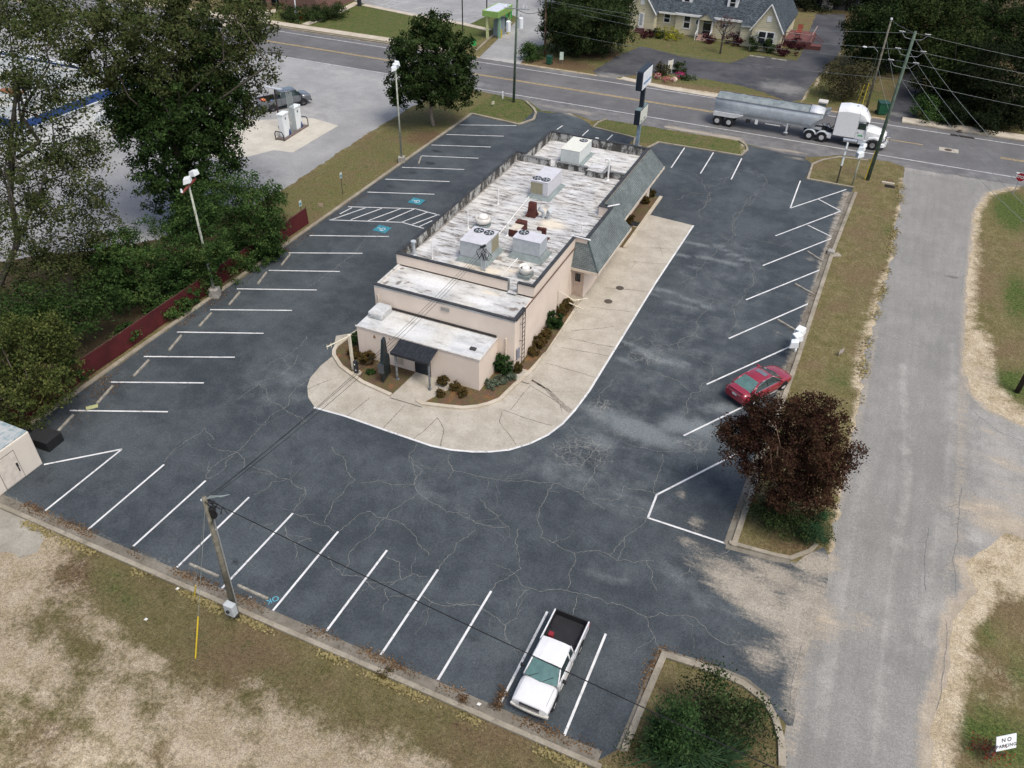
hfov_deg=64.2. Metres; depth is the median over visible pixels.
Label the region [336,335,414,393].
planting bed
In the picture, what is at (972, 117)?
overhead wire
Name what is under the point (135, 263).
vine bush
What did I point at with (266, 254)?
vine
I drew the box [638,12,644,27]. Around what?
side door
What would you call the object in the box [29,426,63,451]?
dark dumpster
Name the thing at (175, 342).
wheel stop
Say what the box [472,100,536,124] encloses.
kerb
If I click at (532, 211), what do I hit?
rusty duct
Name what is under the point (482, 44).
kerb
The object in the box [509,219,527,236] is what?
rusty duct
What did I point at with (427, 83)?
magnolia tree
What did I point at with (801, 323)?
leaf litter
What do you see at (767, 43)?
shrub
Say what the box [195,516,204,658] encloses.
guy wire
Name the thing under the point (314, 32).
kerb
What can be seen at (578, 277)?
door
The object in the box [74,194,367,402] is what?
leaf litter
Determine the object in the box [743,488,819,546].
evergreen shrub
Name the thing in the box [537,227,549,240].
rusty duct
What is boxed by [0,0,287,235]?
ivy covered tree
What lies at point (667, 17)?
window
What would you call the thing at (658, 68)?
shrub
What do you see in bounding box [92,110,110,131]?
ice freezer
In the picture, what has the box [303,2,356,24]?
sidewalk
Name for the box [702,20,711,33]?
front door
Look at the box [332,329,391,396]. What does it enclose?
planter kerb
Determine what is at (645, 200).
shrub
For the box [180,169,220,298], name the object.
lamp post
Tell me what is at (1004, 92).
forest tree
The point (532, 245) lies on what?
rooftop unit
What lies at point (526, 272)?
exhaust fan
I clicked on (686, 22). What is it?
window
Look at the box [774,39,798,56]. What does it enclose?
shrub
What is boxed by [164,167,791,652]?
asphalt cracks
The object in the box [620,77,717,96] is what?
sidewalk
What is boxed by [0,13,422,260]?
gas station forecourt
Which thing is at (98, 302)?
thicket
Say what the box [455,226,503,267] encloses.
rooftop unit
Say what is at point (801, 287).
wheel stop
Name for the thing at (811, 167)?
kerb
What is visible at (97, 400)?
leaf litter
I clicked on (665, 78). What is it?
flower clump
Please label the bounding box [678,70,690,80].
shrub
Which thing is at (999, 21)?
forest tree
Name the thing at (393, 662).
leaf litter
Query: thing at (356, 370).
speaker post
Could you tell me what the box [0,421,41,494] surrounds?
white shed
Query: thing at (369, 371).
shrub
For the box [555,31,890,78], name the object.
overhead wire
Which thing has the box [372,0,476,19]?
bank stall lines
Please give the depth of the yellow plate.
50.41 m
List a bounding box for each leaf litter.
[18,501,601,757]
[62,372,148,432]
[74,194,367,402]
[634,644,713,701]
[729,195,851,523]
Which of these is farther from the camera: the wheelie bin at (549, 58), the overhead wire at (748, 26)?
the wheelie bin at (549, 58)
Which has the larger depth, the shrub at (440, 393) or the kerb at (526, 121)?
the kerb at (526, 121)
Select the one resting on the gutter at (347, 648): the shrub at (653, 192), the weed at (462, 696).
the weed at (462, 696)
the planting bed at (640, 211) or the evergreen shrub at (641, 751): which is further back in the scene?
the planting bed at (640, 211)
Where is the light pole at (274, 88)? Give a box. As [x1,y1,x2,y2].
[264,86,281,112]
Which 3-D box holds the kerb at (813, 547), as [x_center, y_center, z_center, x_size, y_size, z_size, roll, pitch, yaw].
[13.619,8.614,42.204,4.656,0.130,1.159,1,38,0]
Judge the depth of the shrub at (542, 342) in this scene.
55.86 m
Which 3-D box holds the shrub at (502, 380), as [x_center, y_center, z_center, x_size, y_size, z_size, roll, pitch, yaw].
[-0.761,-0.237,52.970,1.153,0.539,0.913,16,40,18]
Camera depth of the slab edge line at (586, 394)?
50.37 m
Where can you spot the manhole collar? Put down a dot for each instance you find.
(943, 148)
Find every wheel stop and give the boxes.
[57,414,73,430]
[96,385,113,403]
[132,359,149,376]
[168,335,181,350]
[188,563,218,577]
[198,312,211,326]
[228,291,240,304]
[237,584,268,599]
[257,271,266,284]
[281,253,290,265]
[777,319,794,330]
[794,283,813,294]
[807,251,822,261]
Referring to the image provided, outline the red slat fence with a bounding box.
[7,206,308,422]
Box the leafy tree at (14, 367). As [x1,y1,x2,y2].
[0,305,88,429]
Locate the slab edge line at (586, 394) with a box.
[314,225,693,452]
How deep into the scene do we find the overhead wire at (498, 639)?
30.21 m
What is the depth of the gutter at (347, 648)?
37.76 m
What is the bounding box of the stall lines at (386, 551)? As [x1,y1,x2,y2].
[44,125,846,735]
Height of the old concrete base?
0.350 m
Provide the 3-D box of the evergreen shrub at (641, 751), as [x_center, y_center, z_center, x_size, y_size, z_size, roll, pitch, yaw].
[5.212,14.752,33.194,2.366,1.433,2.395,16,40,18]
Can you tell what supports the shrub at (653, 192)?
on the planting bed at (640, 211)
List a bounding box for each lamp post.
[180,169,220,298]
[391,60,404,162]
[462,0,462,31]
[852,143,866,185]
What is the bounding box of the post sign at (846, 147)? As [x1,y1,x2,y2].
[836,142,848,182]
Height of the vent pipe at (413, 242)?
1.120 m
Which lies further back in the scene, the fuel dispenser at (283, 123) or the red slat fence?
the fuel dispenser at (283, 123)
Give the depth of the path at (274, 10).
125.90 m
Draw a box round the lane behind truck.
[889,67,923,121]
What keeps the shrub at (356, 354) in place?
on the planting bed at (391, 384)
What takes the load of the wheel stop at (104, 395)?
on the parking lot
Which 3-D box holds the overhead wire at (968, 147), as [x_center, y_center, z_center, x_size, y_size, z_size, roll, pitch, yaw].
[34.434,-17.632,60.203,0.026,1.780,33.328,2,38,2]
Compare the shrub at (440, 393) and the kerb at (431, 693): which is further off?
the shrub at (440, 393)
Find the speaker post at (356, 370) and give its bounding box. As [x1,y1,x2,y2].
[352,360,361,375]
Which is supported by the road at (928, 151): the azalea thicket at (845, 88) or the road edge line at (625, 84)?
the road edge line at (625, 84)
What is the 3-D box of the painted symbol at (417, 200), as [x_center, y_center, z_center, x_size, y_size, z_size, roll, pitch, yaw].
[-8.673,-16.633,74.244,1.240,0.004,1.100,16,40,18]
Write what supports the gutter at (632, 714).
on the parking lot
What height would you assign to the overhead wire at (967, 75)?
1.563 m
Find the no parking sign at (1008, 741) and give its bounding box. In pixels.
[987,733,1016,755]
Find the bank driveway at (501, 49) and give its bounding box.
[355,0,551,63]
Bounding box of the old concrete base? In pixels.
[827,248,834,254]
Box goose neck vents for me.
[537,207,552,218]
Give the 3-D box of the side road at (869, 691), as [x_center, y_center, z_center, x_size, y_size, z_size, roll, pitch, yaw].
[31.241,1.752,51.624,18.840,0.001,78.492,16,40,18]
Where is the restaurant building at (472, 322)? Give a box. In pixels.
[355,130,664,390]
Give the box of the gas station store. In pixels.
[0,50,135,158]
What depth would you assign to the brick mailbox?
93.26 m
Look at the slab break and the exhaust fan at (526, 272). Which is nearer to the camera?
the slab break
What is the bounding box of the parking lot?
[3,111,852,759]
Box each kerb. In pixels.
[0,503,601,767]
[22,113,471,429]
[108,0,441,51]
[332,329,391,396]
[416,306,578,409]
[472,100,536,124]
[476,22,512,50]
[592,118,606,127]
[594,126,635,144]
[621,650,785,767]
[623,196,662,247]
[648,140,748,155]
[729,540,817,559]
[731,192,857,546]
[807,156,867,187]
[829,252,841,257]
[902,122,1023,141]
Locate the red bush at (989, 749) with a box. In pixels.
[967,731,1015,765]
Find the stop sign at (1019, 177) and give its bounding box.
[1013,173,1023,192]
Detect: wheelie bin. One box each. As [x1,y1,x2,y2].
[546,55,552,64]
[875,100,890,114]
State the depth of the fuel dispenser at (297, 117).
86.59 m
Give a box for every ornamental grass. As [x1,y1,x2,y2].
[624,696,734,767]
[664,716,757,767]
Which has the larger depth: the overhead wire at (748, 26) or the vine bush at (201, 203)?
the overhead wire at (748, 26)
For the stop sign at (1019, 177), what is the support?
on the ground at (98, 668)
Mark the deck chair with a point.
(800, 26)
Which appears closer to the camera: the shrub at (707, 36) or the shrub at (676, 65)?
the shrub at (676, 65)
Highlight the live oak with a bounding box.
[535,0,644,59]
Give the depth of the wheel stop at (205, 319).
58.20 m
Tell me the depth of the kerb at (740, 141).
85.24 m
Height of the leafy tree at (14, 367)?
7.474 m
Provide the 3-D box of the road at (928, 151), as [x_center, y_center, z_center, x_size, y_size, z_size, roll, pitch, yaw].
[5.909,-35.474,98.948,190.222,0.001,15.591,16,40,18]
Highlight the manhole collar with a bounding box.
[939,147,958,152]
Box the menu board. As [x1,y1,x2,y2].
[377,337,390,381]
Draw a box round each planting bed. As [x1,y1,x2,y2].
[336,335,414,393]
[426,306,574,405]
[620,226,636,246]
[631,196,657,221]
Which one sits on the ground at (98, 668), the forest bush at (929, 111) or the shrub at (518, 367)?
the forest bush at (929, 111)
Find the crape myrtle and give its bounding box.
[711,386,869,520]
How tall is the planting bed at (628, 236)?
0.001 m
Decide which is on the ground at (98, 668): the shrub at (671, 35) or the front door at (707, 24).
the shrub at (671, 35)
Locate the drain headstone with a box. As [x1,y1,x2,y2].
[882,181,894,184]
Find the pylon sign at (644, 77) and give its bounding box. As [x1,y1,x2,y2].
[633,63,652,145]
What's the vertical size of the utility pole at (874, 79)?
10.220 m
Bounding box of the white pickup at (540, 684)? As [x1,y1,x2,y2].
[510,608,589,719]
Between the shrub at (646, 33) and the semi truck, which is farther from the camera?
the shrub at (646, 33)
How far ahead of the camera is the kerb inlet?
89.11 m
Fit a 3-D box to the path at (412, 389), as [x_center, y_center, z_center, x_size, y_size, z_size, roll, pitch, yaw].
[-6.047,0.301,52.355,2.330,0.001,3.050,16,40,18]
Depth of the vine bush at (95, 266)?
57.06 m
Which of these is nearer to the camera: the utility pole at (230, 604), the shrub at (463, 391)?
the utility pole at (230, 604)
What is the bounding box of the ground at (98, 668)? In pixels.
[0,0,1023,767]
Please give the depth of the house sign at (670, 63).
104.58 m
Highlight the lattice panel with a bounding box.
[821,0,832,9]
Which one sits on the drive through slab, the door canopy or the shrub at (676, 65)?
the door canopy
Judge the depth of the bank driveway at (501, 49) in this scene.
127.59 m
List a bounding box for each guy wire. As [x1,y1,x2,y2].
[194,511,204,595]
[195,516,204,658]
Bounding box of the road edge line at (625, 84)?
[79,0,1023,145]
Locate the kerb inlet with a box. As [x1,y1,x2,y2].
[950,134,974,138]
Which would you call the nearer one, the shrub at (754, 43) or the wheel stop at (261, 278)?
the wheel stop at (261, 278)
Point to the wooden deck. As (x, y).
(807, 38)
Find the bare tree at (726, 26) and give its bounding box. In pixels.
[714,15,737,53]
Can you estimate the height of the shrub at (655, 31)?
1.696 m
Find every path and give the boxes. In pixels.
[223,9,275,26]
[390,372,428,406]
[516,369,536,382]
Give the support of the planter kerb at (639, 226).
on the drive through slab
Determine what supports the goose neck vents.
on the restaurant building at (472, 322)
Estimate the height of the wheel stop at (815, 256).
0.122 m
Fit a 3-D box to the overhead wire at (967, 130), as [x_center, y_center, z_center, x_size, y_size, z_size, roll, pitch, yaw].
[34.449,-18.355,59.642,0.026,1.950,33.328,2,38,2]
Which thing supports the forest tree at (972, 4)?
on the ground at (98, 668)
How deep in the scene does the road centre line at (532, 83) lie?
100.31 m
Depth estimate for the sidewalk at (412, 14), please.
126.26 m
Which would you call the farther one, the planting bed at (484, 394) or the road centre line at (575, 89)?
the road centre line at (575, 89)
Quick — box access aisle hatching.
[332,206,438,228]
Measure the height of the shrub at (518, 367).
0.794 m
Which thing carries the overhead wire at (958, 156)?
attached to the utility pole at (889, 112)
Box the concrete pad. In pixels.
[0,509,43,557]
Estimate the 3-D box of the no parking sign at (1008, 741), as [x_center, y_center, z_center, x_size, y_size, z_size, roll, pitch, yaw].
[19.920,14.827,33.208,0.920,1.540,0.327,-6,38,-10]
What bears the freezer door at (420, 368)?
in the restaurant building at (472, 322)
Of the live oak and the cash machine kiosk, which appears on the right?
the live oak
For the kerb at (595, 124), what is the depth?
90.78 m
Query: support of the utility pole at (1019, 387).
on the ground at (98, 668)
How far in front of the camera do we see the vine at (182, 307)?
58.39 m
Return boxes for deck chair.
[796,24,802,34]
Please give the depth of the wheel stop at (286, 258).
65.28 m
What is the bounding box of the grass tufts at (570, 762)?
[20,519,586,767]
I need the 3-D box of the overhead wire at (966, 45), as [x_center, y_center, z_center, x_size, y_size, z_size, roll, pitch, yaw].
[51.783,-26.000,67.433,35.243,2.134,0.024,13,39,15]
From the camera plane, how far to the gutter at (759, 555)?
42.02 m
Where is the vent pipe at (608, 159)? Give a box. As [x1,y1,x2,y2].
[605,158,609,180]
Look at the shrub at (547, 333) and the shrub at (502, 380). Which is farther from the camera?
the shrub at (547, 333)
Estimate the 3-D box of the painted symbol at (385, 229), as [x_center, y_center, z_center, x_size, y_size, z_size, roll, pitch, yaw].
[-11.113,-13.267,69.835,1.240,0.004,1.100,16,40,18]
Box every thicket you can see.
[0,269,136,347]
[812,57,881,102]
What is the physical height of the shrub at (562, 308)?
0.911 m
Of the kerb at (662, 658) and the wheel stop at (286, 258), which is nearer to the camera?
the kerb at (662, 658)
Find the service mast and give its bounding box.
[476,244,491,270]
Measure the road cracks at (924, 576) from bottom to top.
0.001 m
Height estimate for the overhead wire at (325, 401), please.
2.204 m
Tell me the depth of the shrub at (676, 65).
105.06 m
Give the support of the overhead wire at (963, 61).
attached to the utility pole at (889, 112)
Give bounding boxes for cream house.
[628,0,797,52]
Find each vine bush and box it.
[70,243,132,299]
[86,214,194,308]
[143,181,247,299]
[194,160,290,270]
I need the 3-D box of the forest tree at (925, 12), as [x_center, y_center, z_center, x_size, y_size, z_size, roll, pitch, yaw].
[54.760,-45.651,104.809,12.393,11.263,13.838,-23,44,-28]
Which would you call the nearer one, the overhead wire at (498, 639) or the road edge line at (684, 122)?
the overhead wire at (498, 639)
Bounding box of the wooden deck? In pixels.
[783,26,823,50]
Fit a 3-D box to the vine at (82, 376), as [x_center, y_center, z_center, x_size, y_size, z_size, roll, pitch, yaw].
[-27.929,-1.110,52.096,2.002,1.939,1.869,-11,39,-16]
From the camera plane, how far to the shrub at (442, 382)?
52.52 m
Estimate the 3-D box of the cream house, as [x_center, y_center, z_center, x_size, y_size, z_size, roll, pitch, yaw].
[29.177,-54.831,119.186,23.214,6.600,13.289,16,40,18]
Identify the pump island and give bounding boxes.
[274,116,308,140]
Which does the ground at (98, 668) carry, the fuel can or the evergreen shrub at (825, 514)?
the evergreen shrub at (825, 514)
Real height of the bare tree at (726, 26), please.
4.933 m
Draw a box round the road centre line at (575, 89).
[21,1,1022,160]
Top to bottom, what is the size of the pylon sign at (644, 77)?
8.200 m
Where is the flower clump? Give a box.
[662,75,675,81]
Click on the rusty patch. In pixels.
(3, 89)
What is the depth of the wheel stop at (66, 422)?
49.17 m
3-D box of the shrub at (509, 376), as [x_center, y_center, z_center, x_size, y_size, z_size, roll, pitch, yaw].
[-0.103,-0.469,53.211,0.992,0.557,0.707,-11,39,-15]
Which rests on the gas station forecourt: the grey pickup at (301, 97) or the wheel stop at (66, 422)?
the grey pickup at (301, 97)
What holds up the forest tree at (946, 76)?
on the ground at (98, 668)
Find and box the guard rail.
[558,291,587,309]
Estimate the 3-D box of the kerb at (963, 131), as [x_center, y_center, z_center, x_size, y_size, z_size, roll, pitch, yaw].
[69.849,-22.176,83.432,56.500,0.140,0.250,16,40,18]
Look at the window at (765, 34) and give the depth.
112.52 m
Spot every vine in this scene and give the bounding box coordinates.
[59,355,93,380]
[106,321,142,342]
[142,290,188,319]
[153,295,196,315]
[166,279,201,305]
[198,239,217,283]
[231,241,283,271]
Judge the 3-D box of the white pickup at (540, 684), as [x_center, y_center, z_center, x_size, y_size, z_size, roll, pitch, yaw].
[1.754,12.180,36.067,2.140,1.590,5.137,16,40,19]
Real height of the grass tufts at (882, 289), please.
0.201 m
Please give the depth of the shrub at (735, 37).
115.44 m
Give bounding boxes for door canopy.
[390,339,437,390]
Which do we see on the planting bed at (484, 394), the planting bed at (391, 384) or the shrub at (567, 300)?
the shrub at (567, 300)
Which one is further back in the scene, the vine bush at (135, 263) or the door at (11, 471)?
the vine bush at (135, 263)
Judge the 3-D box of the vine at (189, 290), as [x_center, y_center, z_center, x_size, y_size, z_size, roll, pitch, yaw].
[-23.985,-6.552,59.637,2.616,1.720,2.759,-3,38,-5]
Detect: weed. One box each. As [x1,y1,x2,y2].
[374,665,393,679]
[454,693,471,705]
[488,695,504,710]
[494,684,507,704]
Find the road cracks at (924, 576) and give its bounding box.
[789,243,1020,709]
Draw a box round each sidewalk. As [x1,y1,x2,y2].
[119,0,441,48]
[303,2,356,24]
[362,4,491,30]
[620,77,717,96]
[902,117,1023,139]
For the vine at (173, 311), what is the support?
attached to the red slat fence
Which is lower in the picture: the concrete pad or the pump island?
the concrete pad
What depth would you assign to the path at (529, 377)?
53.62 m
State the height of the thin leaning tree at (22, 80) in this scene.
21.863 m
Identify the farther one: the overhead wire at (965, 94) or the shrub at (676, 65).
the shrub at (676, 65)
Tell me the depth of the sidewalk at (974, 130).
91.00 m
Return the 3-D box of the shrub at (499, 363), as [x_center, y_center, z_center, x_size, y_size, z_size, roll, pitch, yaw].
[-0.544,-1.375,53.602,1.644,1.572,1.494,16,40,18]
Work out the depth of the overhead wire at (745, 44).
85.03 m
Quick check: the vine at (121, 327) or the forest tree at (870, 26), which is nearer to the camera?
the vine at (121, 327)
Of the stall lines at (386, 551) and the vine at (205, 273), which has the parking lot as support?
the stall lines at (386, 551)
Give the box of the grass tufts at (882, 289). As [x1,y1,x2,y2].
[852,183,905,406]
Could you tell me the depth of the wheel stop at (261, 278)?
62.89 m
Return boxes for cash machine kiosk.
[482,3,513,38]
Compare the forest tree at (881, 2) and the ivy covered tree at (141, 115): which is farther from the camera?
the forest tree at (881, 2)
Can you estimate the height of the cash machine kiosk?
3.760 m
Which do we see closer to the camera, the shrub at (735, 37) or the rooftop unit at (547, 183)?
the rooftop unit at (547, 183)
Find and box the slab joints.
[307,241,673,453]
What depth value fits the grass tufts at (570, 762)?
36.93 m
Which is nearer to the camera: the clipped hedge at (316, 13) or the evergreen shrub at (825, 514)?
the evergreen shrub at (825, 514)
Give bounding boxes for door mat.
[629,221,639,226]
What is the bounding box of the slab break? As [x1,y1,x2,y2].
[531,380,587,412]
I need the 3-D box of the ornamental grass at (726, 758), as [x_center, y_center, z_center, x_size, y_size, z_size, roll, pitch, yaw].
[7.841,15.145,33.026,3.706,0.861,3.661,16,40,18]
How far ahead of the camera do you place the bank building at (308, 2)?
126.29 m
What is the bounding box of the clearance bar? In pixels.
[326,334,353,369]
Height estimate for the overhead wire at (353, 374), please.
2.024 m
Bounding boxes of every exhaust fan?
[475,213,490,228]
[518,263,533,280]
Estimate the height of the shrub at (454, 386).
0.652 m
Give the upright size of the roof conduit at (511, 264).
0.068 m
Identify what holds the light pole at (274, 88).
on the pump slab
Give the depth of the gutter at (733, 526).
56.24 m
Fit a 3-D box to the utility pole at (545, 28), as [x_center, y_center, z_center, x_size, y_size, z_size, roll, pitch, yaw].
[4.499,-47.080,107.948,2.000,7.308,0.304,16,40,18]
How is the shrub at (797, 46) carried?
on the ground at (98, 668)
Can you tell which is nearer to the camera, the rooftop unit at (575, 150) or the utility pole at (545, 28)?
the rooftop unit at (575, 150)
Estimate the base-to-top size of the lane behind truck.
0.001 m
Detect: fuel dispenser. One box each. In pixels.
[276,110,290,136]
[288,103,302,129]
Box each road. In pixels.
[0,0,1023,185]
[782,167,1023,767]
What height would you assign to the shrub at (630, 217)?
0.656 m
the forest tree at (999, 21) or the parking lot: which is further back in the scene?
the forest tree at (999, 21)
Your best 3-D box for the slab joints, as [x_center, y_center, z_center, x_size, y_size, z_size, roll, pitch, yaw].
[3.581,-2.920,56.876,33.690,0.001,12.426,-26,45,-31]
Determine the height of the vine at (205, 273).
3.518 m
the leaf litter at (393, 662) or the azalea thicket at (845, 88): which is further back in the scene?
the azalea thicket at (845, 88)
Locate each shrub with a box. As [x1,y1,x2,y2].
[346,346,360,358]
[351,330,358,344]
[358,349,376,364]
[365,368,375,374]
[435,387,446,397]
[436,375,449,385]
[448,380,462,390]
[456,387,468,398]
[484,378,498,389]
[493,352,515,375]
[494,373,508,384]
[503,372,516,381]
[513,360,522,373]
[518,40,546,62]
[527,346,540,356]
[532,334,547,348]
[538,326,551,338]
[545,309,563,329]
[556,303,569,315]
[562,297,573,307]
[613,725,663,767]
[627,215,635,221]
[639,29,655,38]
[641,196,650,203]
[641,685,756,767]
[649,189,656,196]
[651,27,664,39]
[653,60,671,75]
[655,25,684,40]
[663,654,788,767]
[670,59,687,72]
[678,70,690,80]
[682,74,698,80]
[701,32,716,43]
[723,31,745,46]
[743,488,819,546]
[748,34,761,51]
[762,37,776,53]
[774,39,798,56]
[788,36,806,50]
[789,507,839,546]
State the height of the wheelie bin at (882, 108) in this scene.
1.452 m
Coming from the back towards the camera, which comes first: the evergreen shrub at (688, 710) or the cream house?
the cream house
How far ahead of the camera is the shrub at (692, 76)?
103.05 m
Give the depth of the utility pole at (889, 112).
74.80 m
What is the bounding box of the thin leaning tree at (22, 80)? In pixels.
[0,0,132,335]
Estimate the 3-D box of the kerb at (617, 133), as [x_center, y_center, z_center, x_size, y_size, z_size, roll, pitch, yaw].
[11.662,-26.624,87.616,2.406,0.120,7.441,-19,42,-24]
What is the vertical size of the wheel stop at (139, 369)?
0.122 m
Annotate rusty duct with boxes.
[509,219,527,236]
[525,201,538,217]
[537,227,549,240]
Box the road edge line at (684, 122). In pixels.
[83,23,1012,176]
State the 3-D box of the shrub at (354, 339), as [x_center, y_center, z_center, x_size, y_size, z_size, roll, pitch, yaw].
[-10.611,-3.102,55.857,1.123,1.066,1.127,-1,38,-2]
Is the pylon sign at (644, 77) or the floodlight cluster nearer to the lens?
the floodlight cluster
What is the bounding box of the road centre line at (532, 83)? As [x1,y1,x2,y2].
[11,0,1022,161]
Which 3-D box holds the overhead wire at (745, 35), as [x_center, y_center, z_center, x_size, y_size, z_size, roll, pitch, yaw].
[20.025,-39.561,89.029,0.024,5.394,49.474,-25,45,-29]
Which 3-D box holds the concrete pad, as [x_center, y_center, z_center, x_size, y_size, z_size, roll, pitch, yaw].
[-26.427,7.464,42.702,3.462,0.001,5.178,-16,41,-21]
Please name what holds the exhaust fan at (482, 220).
on the restaurant building at (472, 322)
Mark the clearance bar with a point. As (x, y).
(350, 347)
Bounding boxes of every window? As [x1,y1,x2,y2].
[663,14,670,22]
[682,16,690,28]
[754,30,777,45]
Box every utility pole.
[200,494,239,618]
[504,0,529,102]
[540,0,553,56]
[863,18,892,107]
[866,30,930,180]
[1014,374,1023,393]
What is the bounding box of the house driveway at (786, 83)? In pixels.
[593,14,844,100]
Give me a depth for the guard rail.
59.18 m
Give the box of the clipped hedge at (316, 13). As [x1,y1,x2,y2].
[277,1,349,23]
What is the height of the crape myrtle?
8.452 m
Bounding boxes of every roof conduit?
[499,197,528,234]
[500,247,517,276]
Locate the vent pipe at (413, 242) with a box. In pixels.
[411,240,417,255]
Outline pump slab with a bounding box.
[211,118,337,157]
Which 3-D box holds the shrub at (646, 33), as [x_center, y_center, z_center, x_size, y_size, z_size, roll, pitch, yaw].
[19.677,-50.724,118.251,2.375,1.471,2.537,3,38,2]
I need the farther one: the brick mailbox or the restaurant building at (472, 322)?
the brick mailbox
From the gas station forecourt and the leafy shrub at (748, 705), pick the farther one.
the gas station forecourt
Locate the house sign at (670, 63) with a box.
[667,59,673,72]
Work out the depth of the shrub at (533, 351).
55.31 m
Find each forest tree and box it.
[794,0,843,13]
[827,0,927,8]
[836,0,919,75]
[878,0,989,70]
[907,25,996,102]
[935,0,1007,15]
[939,0,1023,59]
[945,29,1023,130]
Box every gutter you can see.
[0,494,601,761]
[617,648,770,751]
[724,192,853,544]
[725,544,789,563]
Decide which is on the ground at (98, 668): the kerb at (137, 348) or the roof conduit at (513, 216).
the kerb at (137, 348)
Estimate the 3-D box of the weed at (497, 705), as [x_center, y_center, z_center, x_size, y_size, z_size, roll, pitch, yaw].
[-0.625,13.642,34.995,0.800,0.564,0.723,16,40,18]
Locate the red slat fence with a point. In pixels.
(114, 347)
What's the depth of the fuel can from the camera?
37.08 m
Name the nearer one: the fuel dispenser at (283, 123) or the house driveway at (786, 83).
the fuel dispenser at (283, 123)
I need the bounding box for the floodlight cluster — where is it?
[789,325,805,352]
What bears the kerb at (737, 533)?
on the ground at (98, 668)
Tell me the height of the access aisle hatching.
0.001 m
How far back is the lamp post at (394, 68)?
77.89 m
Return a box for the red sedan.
[725,364,791,404]
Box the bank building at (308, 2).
[250,0,353,12]
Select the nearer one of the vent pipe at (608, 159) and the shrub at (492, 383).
the shrub at (492, 383)
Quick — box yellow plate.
[86,404,97,409]
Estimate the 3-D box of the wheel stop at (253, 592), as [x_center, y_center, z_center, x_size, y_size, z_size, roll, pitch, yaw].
[-12.578,10.074,39.586,1.840,0.122,0.146,17,40,19]
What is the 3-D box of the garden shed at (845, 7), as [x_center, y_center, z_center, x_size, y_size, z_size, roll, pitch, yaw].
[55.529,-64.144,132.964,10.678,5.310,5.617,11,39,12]
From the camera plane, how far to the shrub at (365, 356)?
54.06 m
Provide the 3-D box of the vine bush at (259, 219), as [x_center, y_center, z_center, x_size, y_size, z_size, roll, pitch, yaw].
[-20.523,-13.134,63.148,6.910,8.290,7.489,16,40,18]
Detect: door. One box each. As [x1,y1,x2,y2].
[0,451,24,488]
[416,362,427,375]
[572,271,583,296]
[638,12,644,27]
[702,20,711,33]
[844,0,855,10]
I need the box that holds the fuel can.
[548,631,553,637]
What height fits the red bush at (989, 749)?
1.387 m
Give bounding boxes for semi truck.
[713,90,891,149]
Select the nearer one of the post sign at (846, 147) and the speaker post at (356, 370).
the speaker post at (356, 370)
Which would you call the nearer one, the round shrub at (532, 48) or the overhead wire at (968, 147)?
the overhead wire at (968, 147)
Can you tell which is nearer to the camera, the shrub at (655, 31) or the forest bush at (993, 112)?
the forest bush at (993, 112)
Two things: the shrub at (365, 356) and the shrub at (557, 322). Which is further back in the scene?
the shrub at (557, 322)
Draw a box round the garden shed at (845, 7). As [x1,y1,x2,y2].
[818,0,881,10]
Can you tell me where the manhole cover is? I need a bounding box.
[604,299,611,303]
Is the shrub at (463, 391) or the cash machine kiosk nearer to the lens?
the shrub at (463, 391)
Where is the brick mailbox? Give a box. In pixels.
[818,99,828,106]
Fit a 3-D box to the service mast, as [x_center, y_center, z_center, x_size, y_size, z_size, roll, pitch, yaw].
[-1.920,-8.639,55.809,1.201,2.090,0.222,16,40,18]
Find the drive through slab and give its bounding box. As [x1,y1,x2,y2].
[307,215,692,450]
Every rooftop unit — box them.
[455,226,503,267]
[507,229,551,264]
[526,166,565,201]
[559,136,594,164]
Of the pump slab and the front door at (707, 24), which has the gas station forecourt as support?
the pump slab
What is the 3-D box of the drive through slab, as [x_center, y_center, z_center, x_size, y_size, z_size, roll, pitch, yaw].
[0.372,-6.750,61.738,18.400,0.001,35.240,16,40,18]
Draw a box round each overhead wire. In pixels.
[207,499,774,767]
[208,257,476,496]
[213,249,480,494]
[214,252,483,495]
[549,0,895,32]
[552,2,906,49]
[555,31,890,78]
[577,13,894,60]
[902,81,1022,220]
[903,61,1023,86]
[904,80,1022,106]
[907,65,1023,203]
[911,54,1023,187]
[913,50,1019,72]
[916,33,1021,57]
[916,41,1023,170]
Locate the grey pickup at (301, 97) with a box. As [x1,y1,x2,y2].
[256,86,311,111]
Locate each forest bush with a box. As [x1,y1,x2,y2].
[907,93,957,122]
[936,96,1023,134]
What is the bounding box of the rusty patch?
[0,88,22,93]
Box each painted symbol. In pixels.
[373,225,390,232]
[409,198,424,204]
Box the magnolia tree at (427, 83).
[383,7,481,125]
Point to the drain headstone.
(889, 183)
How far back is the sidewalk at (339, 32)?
118.21 m
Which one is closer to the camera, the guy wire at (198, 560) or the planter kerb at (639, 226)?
the guy wire at (198, 560)
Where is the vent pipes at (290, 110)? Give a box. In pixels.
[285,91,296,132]
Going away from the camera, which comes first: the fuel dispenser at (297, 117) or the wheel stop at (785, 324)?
the wheel stop at (785, 324)

